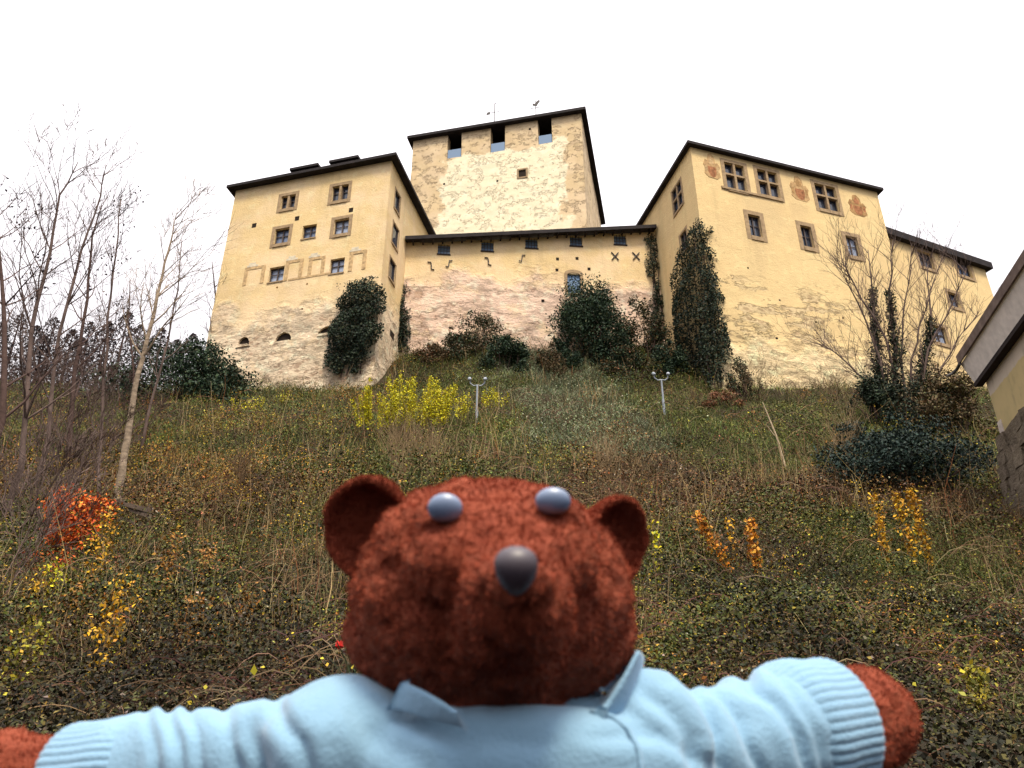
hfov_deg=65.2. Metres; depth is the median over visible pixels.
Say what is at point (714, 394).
brown bush
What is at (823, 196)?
window
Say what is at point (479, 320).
brown bush
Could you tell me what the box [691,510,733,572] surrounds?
leafy sapling
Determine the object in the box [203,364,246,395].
evergreen bush
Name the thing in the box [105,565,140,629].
leafy sapling
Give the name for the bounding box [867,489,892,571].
leafy sapling
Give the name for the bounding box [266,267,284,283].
window
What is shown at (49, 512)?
bare shrub
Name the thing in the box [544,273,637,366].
evergreen bush
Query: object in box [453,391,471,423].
yellow shrub
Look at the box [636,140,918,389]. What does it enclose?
palace building
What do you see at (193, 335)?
pine tree
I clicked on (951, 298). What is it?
window
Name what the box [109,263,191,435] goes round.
bare tree
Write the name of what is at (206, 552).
leafy sapling
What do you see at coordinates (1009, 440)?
rubble wall
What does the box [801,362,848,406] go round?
bare shrub
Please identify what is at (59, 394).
bare shrub
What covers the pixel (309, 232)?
window
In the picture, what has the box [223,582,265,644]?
leafy sapling
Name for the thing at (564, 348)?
evergreen bush
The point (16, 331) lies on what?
pine tree
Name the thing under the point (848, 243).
window
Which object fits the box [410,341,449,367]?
brown bush
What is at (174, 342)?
pine tree
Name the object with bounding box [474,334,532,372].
evergreen bush
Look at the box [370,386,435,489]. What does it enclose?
bare shrub
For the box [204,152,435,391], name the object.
tower house
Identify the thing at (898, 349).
ivy clad tree
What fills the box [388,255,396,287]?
window
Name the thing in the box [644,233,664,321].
ivy
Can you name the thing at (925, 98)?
sky
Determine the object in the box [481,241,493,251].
window
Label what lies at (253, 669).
yellow leaves
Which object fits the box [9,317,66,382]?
pine tree
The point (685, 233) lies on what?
window
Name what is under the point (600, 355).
evergreen bush
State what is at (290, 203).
window
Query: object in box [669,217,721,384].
ivy
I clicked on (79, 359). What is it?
pine tree
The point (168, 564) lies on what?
leafy sapling
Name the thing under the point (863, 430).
juniper
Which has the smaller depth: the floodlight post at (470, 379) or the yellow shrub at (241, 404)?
the floodlight post at (470, 379)
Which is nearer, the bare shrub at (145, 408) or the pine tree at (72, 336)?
the bare shrub at (145, 408)
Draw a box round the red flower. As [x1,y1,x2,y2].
[311,632,359,675]
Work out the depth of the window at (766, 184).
60.11 m
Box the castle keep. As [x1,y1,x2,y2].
[407,100,605,282]
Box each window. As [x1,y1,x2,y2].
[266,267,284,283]
[269,224,292,247]
[276,190,299,212]
[300,226,316,239]
[327,180,352,204]
[328,259,344,275]
[329,214,352,238]
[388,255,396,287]
[391,219,399,253]
[393,186,400,218]
[437,245,450,255]
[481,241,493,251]
[517,167,527,178]
[525,239,538,249]
[564,270,583,294]
[569,236,582,246]
[614,235,626,245]
[670,176,683,218]
[678,225,687,255]
[720,158,751,195]
[743,209,767,242]
[752,164,784,202]
[795,220,819,252]
[810,179,844,216]
[840,231,864,261]
[913,246,938,273]
[932,322,952,348]
[944,287,964,312]
[953,260,976,282]
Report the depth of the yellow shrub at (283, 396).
44.28 m
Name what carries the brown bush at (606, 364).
on the ground at (568, 421)
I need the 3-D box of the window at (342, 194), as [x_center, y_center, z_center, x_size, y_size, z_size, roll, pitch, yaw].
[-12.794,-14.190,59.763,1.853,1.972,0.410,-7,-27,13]
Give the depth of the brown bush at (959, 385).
34.78 m
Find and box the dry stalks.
[0,333,1023,684]
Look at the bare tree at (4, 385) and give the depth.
19.11 m
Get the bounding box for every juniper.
[810,411,1000,495]
[825,419,876,455]
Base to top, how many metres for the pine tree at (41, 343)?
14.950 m
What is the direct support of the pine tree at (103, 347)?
on the ground at (568, 421)
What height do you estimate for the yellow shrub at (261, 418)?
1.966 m
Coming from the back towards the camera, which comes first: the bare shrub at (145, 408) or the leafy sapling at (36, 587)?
the bare shrub at (145, 408)
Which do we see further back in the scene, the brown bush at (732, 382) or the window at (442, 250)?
the window at (442, 250)
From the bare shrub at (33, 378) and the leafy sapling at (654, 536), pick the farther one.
the bare shrub at (33, 378)
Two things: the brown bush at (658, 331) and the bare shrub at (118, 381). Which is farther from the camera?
the brown bush at (658, 331)
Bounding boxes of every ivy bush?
[844,370,900,427]
[882,372,965,436]
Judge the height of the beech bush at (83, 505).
2.491 m
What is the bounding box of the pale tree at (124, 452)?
[110,169,237,515]
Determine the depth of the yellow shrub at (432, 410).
35.35 m
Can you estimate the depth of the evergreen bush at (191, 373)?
45.72 m
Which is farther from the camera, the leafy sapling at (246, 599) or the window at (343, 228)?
the window at (343, 228)
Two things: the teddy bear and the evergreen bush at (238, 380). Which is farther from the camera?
the evergreen bush at (238, 380)
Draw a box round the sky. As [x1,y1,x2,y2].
[0,0,1023,389]
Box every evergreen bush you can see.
[78,334,271,404]
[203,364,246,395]
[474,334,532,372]
[534,336,584,370]
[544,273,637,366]
[588,327,646,377]
[651,338,689,379]
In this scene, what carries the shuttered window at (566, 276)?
in the curtain wall at (452, 277)
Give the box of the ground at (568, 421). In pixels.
[0,349,1023,767]
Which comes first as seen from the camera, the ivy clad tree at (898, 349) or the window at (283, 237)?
the ivy clad tree at (898, 349)
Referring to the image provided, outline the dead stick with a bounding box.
[762,402,785,466]
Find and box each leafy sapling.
[0,604,61,699]
[17,572,54,629]
[34,557,75,617]
[50,567,100,647]
[75,582,141,688]
[77,502,123,602]
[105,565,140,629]
[143,525,190,607]
[172,586,214,652]
[188,532,225,581]
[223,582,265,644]
[647,520,661,583]
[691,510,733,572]
[697,520,716,554]
[723,518,739,566]
[738,517,762,573]
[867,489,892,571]
[890,490,919,565]
[902,483,934,571]
[955,653,998,715]
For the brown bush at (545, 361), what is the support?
on the ground at (568, 421)
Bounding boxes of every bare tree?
[0,87,135,529]
[0,131,161,509]
[0,154,170,438]
[32,168,153,474]
[63,179,175,507]
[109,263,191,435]
[110,213,212,455]
[187,251,229,332]
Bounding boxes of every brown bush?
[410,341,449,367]
[434,326,480,361]
[444,309,509,362]
[527,341,567,375]
[597,343,664,383]
[612,295,681,358]
[700,388,745,407]
[721,354,762,401]
[903,361,999,441]
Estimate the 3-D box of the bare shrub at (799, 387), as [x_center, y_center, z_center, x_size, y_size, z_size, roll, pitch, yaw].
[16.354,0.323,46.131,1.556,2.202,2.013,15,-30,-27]
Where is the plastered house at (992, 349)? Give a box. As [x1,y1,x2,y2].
[946,250,1023,432]
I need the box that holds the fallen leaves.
[0,353,1023,767]
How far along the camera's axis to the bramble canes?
10.99 m
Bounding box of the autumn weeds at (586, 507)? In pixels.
[0,373,1023,684]
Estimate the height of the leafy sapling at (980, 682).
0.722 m
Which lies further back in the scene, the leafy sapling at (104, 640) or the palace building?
the palace building
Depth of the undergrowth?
12.13 m
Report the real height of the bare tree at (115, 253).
11.550 m
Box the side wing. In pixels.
[886,227,993,388]
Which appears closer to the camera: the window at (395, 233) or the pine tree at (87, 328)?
the window at (395, 233)
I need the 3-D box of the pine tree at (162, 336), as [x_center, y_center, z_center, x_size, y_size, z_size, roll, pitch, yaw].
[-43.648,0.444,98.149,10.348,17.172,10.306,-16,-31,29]
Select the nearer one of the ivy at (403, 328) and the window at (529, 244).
the ivy at (403, 328)
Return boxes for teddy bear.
[0,472,923,767]
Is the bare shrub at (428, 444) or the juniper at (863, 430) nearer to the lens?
the bare shrub at (428, 444)
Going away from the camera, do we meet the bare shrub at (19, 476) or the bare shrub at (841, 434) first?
the bare shrub at (19, 476)
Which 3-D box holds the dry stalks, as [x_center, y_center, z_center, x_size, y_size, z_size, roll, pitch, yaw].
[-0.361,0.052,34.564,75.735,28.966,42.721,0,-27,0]
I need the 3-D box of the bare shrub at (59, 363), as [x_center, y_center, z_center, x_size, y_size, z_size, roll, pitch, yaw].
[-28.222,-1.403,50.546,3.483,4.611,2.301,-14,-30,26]
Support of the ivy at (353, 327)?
attached to the tower house at (309, 236)
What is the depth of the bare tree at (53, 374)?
26.21 m
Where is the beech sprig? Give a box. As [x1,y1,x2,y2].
[15,544,75,574]
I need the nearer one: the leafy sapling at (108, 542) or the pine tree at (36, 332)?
the leafy sapling at (108, 542)
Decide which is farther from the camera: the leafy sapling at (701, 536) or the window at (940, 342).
the window at (940, 342)
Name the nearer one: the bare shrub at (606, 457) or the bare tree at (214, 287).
the bare shrub at (606, 457)
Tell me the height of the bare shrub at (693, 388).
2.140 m
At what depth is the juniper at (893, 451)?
25.97 m
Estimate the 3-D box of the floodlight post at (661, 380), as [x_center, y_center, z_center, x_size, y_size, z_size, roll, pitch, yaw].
[7.739,0.573,41.031,0.958,2.684,0.227,0,-27,0]
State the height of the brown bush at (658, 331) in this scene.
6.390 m
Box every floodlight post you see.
[468,377,486,422]
[652,372,669,413]
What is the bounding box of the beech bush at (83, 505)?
[31,462,139,562]
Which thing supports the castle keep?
on the ground at (568, 421)
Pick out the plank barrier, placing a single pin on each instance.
(137, 507)
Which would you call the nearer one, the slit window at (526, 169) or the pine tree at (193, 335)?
the slit window at (526, 169)
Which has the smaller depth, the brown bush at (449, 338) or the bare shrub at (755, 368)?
the bare shrub at (755, 368)
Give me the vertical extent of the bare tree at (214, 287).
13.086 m
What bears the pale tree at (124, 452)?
on the ground at (568, 421)
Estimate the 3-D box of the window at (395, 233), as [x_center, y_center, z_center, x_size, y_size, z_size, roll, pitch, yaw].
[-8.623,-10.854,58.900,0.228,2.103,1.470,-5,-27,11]
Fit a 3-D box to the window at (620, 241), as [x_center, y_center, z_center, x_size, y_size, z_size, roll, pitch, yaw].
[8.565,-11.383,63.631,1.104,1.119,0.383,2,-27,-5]
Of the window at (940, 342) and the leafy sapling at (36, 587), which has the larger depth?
the window at (940, 342)
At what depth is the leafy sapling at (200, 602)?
10.85 m
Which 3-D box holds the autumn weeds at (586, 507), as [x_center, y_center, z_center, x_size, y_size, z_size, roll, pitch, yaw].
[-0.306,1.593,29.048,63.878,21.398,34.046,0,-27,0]
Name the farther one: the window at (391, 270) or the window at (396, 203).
the window at (396, 203)
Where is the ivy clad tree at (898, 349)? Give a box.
[773,190,1000,427]
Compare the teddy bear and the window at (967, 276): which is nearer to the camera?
the teddy bear
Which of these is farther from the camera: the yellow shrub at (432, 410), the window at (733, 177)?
the window at (733, 177)
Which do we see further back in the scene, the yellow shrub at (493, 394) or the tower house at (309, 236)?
the tower house at (309, 236)
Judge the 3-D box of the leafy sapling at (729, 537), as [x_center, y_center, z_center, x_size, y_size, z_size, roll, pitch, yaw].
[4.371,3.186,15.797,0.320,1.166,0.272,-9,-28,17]
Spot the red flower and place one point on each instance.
(338, 646)
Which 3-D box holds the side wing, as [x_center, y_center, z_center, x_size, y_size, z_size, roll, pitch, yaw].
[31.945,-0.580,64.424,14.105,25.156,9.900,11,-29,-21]
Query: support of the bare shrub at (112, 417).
on the ground at (568, 421)
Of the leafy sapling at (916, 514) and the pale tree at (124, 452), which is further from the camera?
the pale tree at (124, 452)
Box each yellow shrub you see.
[189,401,237,439]
[220,393,266,417]
[241,406,279,429]
[276,389,291,404]
[349,370,458,441]
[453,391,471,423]
[481,386,509,413]
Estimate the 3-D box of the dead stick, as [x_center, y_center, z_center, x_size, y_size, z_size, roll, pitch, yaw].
[9.933,2.042,30.182,0.565,2.969,0.090,-1,-27,3]
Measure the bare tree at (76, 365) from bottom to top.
14.272 m
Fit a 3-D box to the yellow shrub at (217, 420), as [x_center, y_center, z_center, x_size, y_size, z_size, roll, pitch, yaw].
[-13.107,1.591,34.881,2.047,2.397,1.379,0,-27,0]
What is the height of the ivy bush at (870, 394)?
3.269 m
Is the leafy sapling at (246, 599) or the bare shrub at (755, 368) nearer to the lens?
the leafy sapling at (246, 599)
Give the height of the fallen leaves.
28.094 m
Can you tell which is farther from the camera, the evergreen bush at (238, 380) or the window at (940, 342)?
the window at (940, 342)
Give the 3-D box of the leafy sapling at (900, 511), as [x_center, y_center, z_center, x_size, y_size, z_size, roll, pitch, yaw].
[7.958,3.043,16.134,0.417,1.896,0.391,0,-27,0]
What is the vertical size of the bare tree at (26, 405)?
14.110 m
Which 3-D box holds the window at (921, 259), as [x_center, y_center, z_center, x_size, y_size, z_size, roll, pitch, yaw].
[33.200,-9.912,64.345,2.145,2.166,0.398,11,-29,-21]
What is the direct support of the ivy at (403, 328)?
attached to the tower house at (309, 236)
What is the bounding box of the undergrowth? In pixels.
[0,336,1023,767]
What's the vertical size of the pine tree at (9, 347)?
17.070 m
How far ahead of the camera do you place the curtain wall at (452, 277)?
61.12 m
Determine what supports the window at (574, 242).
in the curtain wall at (452, 277)
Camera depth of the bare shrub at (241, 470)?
25.20 m
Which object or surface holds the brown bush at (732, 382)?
on the ground at (568, 421)
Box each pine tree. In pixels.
[0,313,28,381]
[0,321,18,383]
[0,325,50,384]
[8,335,61,384]
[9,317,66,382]
[36,329,91,387]
[47,337,91,387]
[55,321,102,384]
[56,320,125,389]
[79,311,146,389]
[106,324,150,388]
[129,328,174,388]
[148,339,183,381]
[160,332,202,389]
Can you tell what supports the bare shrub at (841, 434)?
on the ground at (568, 421)
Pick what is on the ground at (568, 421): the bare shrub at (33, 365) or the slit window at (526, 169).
the bare shrub at (33, 365)
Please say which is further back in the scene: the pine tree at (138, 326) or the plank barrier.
the pine tree at (138, 326)
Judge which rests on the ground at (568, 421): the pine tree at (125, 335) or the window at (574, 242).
the pine tree at (125, 335)
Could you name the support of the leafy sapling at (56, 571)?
on the ground at (568, 421)
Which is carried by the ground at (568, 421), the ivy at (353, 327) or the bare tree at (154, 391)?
the bare tree at (154, 391)
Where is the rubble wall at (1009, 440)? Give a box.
[995,407,1023,518]
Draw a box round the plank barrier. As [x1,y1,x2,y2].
[112,499,152,534]
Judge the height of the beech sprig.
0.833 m
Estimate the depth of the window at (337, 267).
56.87 m
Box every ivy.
[323,275,386,375]
[398,282,414,353]
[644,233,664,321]
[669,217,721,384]
[692,222,732,390]
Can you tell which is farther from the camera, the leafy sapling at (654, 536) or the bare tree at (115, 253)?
the bare tree at (115, 253)
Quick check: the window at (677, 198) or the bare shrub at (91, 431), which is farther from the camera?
the window at (677, 198)
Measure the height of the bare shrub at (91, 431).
5.070 m
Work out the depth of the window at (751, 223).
57.64 m
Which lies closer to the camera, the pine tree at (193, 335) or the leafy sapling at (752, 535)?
the leafy sapling at (752, 535)
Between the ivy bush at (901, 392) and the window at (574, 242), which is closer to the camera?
the ivy bush at (901, 392)
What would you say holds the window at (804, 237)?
in the palace building
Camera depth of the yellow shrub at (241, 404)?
40.55 m
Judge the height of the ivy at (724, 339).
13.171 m
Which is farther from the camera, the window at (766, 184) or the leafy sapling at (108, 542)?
the window at (766, 184)
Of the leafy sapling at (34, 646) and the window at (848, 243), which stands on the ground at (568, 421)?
the leafy sapling at (34, 646)
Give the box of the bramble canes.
[0,374,1023,767]
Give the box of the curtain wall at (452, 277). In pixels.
[398,224,667,357]
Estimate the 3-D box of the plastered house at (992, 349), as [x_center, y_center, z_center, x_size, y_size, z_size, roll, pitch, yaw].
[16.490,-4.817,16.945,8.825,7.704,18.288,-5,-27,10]
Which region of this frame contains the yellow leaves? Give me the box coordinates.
[1,377,991,710]
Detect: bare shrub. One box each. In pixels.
[0,299,118,462]
[0,320,58,399]
[0,374,129,546]
[0,398,121,604]
[7,349,149,505]
[9,355,116,456]
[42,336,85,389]
[53,346,136,417]
[90,365,170,448]
[90,372,145,470]
[221,444,285,489]
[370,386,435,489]
[408,402,457,479]
[584,424,631,479]
[684,377,710,409]
[727,345,778,403]
[778,376,816,401]
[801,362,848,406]
[801,376,883,457]
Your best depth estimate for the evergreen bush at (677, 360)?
52.91 m
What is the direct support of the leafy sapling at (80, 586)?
on the ground at (568, 421)

